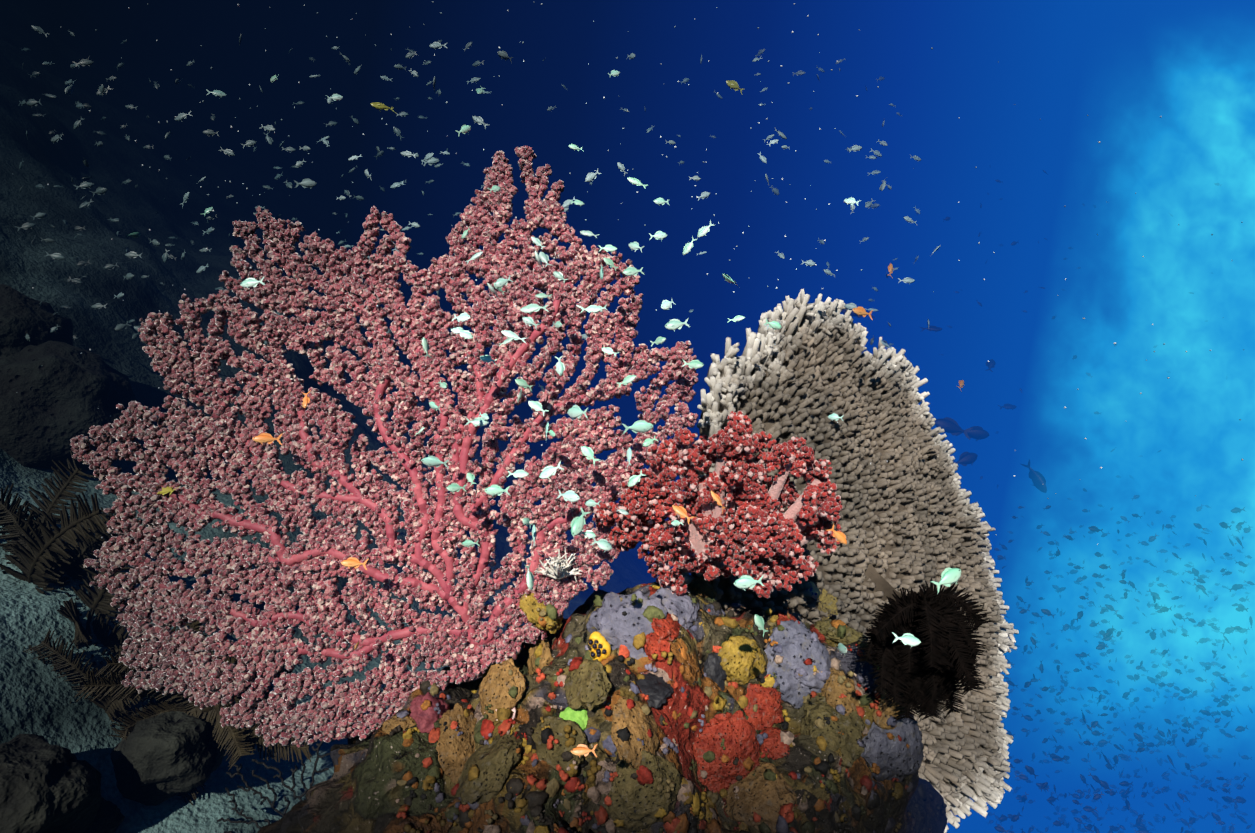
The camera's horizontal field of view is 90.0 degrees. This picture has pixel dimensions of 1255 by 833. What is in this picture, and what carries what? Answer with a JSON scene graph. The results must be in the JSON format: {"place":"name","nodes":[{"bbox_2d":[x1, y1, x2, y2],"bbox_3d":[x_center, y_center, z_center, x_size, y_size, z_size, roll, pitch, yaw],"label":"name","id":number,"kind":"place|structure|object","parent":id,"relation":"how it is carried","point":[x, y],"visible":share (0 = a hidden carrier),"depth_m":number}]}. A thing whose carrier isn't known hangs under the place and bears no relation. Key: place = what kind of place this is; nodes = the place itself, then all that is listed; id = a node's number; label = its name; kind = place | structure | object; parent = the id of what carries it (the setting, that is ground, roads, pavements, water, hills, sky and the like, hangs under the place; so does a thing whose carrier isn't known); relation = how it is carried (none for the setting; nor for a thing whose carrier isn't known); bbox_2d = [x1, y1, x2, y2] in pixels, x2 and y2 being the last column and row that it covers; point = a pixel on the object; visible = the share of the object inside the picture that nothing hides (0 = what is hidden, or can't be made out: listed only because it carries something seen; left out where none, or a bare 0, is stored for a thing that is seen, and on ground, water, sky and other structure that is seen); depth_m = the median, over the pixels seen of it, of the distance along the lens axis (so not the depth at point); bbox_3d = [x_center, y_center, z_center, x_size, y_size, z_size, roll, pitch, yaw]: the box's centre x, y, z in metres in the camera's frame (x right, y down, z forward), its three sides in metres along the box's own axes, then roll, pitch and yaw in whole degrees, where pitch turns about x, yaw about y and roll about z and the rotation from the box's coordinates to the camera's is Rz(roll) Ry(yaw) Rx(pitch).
{"place":"outdoors","nodes":[
{"label":"outdoors","id":0,"kind":"place"},
{"bbox_2d":[0,0,658,832],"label":"reef wall","id":1,"kind":"structure","parent":0,"point":[36,696],"depth_m":4.10},
{"bbox_2d":[0,284,73,356],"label":"boulder","id":2,"kind":"object","parent":1,"relation":"on","point":[22,315],"visible":0.44,"depth_m":1.93},
{"bbox_2d":[0,734,101,832],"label":"boulder","id":3,"kind":"object","parent":1,"relation":"on","point":[46,786],"visible":1,"depth_m":1.02},
{"bbox_2d":[0,341,136,471],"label":"boulder","id":4,"kind":"object","parent":1,"relation":"on","point":[49,410],"visible":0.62,"depth_m":1.82},
{"bbox_2d":[0,451,157,724],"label":"hydroid bush","id":5,"kind":"object","parent":1,"relation":"on","point":[35,547],"visible":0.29,"depth_m":1.37},
{"bbox_2d":[23,628,142,726],"bbox_3d":[-1.073,0.659,1.262,0.517,0.453,0.221,0,-15,-1],"label":"hydroid bush","id":6,"kind":"object","parent":1,"relation":"on","point":[116,708],"visible":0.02,"depth_m":1.25},
{"bbox_2d":[84,797,124,832],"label":"boulder","id":7,"kind":"object","parent":1,"relation":"on","point":[109,817],"visible":0.5,"depth_m":1.10},
{"bbox_2d":[110,703,225,805],"bbox_3d":[-0.897,0.659,1.232,0.184,0.180,0.194,0,-15,-1],"label":"boulder","id":8,"kind":"object","parent":1,"relation":"on","point":[160,758],"visible":0.83,"depth_m":1.18},
{"bbox_2d":[75,620,312,805],"bbox_3d":[-0.801,0.576,1.189,0.373,0.380,0.215,0,-15,-1],"label":"hydroid bush","id":9,"kind":"object","parent":1,"relation":"on","point":[239,739],"visible":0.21,"depth_m":1.21},
{"bbox_2d":[217,740,331,832],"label":"sea fan","id":10,"kind":"object","parent":1,"relation":"on","point":[238,768],"visible":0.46,"depth_m":1.22},
{"bbox_2d":[257,681,567,832],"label":"reef rock","id":11,"kind":"object","parent":1,"relation":"on","point":[360,790],"visible":0.42,"depth_m":0.84},
{"bbox_2d":[81,164,691,736],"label":"sea fan branches","id":12,"kind":"object","parent":11,"relation":"on","point":[463,458],"visible":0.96,"depth_m":0.97},
{"bbox_2d":[70,146,697,747],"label":"sea fan polyps","id":13,"kind":"object","parent":12,"relation":"attached to","point":[148,644],"visible":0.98,"depth_m":0.98},
{"bbox_2d":[534,548,581,581],"bbox_3d":[-0.106,0.231,0.977,0.080,0.052,0.061,0,-15,-1],"label":"white lace coral","id":14,"kind":"object","parent":12,"relation":"attached to","point":[559,569],"visible":1,"depth_m":0.98},
{"bbox_2d":[410,692,448,732],"bbox_3d":[-0.286,0.431,0.910,0.053,0.058,0.050,0,-15,-1],"label":"sponge","id":15,"kind":"object","parent":11,"relation":"on","point":[427,719],"visible":0.77,"depth_m":0.89},
{"bbox_2d":[484,706,515,720],"bbox_3d":[-0.181,0.426,0.887,0.048,0.060,0.030,0,-15,-1],"label":"pink sponge","id":16,"kind":"object","parent":11,"relation":"on","point":[513,709],"visible":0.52,"depth_m":0.88},
{"bbox_2d":[440,582,946,832],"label":"reef rock","id":17,"kind":"object","parent":1,"relation":"on","point":[535,699],"visible":0.25,"depth_m":0.92},
{"bbox_2d":[382,577,906,832],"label":"orange sponge","id":18,"kind":"object","parent":17,"relation":"on","point":[765,800],"visible":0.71,"depth_m":0.88},
{"bbox_2d":[456,619,867,831],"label":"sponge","id":19,"kind":"object","parent":17,"relation":"on","point":[588,684],"visible":0.9,"depth_m":0.83},
{"bbox_2d":[559,707,588,730],"bbox_3d":[-0.075,0.419,0.853,0.045,0.048,0.011,0,-15,1],"label":"sponge","id":20,"kind":"object","parent":19,"relation":"on","point":[579,717],"visible":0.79,"depth_m":0.85},
{"bbox_2d":[389,582,946,832],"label":"rock growths","id":21,"kind":"object","parent":17,"relation":"on","point":[572,778],"visible":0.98,"depth_m":0.87},
{"bbox_2d":[588,631,610,661],"bbox_3d":[-0.042,0.343,0.934,0.034,0.044,0.030,0,-15,-1],"label":"tunicate","id":22,"kind":"object","parent":21,"relation":"on","point":[599,644],"visible":1,"depth_m":0.93},
{"bbox_2d":[586,585,923,782],"bbox_3d":[0.211,0.422,0.987,0.554,0.305,0.074,4,-15,-13],"label":"sponge","id":23,"kind":"object","parent":21,"relation":"attached to","point":[616,628],"visible":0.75,"depth_m":0.98},
{"bbox_2d":[519,589,837,684],"bbox_3d":[0.169,0.372,1.099,0.710,0.153,0.222,9,-18,-31],"label":"yellow sponge","id":24,"kind":"object","parent":17,"relation":"on","point":[740,664],"visible":0.67,"depth_m":0.98},
{"bbox_2d":[636,612,796,792],"bbox_3d":[0.181,0.432,0.964,0.381,0.258,0.118,11,-19,-36],"label":"sponge","id":25,"kind":"object","parent":17,"relation":"on","point":[736,731],"depth_m":0.91},
{"bbox_2d":[592,411,842,598],"bbox_3d":[0.147,0.143,1.012,0.405,0.288,0.173,0,-15,-1],"label":"soft coral","id":26,"kind":"object","parent":17,"relation":"on","point":[749,537],"visible":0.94,"depth_m":0.99},
{"bbox_2d":[682,289,1018,832],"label":"table coral","id":27,"kind":"object","parent":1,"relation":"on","point":[910,514],"visible":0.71,"depth_m":1.59},
{"bbox_2d":[806,582,820,598],"bbox_3d":[0.386,0.365,1.317,0.036,0.036,0.026,-14,-21,43],"label":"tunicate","id":28,"kind":"object","parent":27,"relation":"on","point":[815,591],"visible":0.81,"depth_m":1.31},
{"bbox_2d":[858,548,901,600],"bbox_3d":[0.370,0.623,1.756,0.834,0.684,0.435,-9,-17,30],"label":"table coral stalk","id":29,"kind":"object","parent":27,"relation":"attached to","point":[879,581],"visible":0.03,"depth_m":1.46},
{"bbox_2d":[855,578,991,720],"bbox_3d":[0.441,0.348,0.930,0.198,0.211,0.122,0,-15,-1],"label":"feather star","id":30,"kind":"object","parent":27,"relation":"attached to","point":[933,668],"visible":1,"depth_m":0.93},
{"bbox_2d":[157,80,743,495],"bbox_3d":[-0.229,-0.331,1.252,1.050,1.028,0.072,4,-16,-16],"label":"yellow fish","id":31,"kind":"object","parent":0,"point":[732,84],"visible":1,"depth_m":1.27},
{"bbox_2d":[15,25,939,349],"bbox_3d":[-0.619,-0.793,1.977,3.401,1.609,1.300,0,-15,-1],"label":"school of fish","id":32,"kind":"object","parent":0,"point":[309,183],"visible":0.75,"depth_m":1.64},
{"bbox_2d":[125,70,960,654],"bbox_3d":[-0.255,-0.173,0.999,1.347,0.994,0.590,0,-15,-1],"label":"school of fish","id":33,"kind":"object","parent":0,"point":[949,576],"visible":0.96,"depth_m":0.81},
{"bbox_2d":[252,263,964,756],"bbox_3d":[0.214,-0.009,1.000,1.466,0.855,0.443,6,-16,-21],"label":"orange fish","id":34,"kind":"object","parent":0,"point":[356,563],"visible":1,"depth_m":0.88},
{"bbox_2d":[12,2,1243,549],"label":"backscatter particles","id":35,"kind":"object","parent":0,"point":[608,150],"visible":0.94,"depth_m":0.87},
{"bbox_2d":[140,0,1254,832],"label":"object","id":36,"kind":"structure","parent":0,"point":[1124,65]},
{"bbox_2d":[841,166,1254,832],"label":"school of fish","id":37,"kind":"object","parent":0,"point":[973,432],"visible":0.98,"depth_m":2.66}
]}

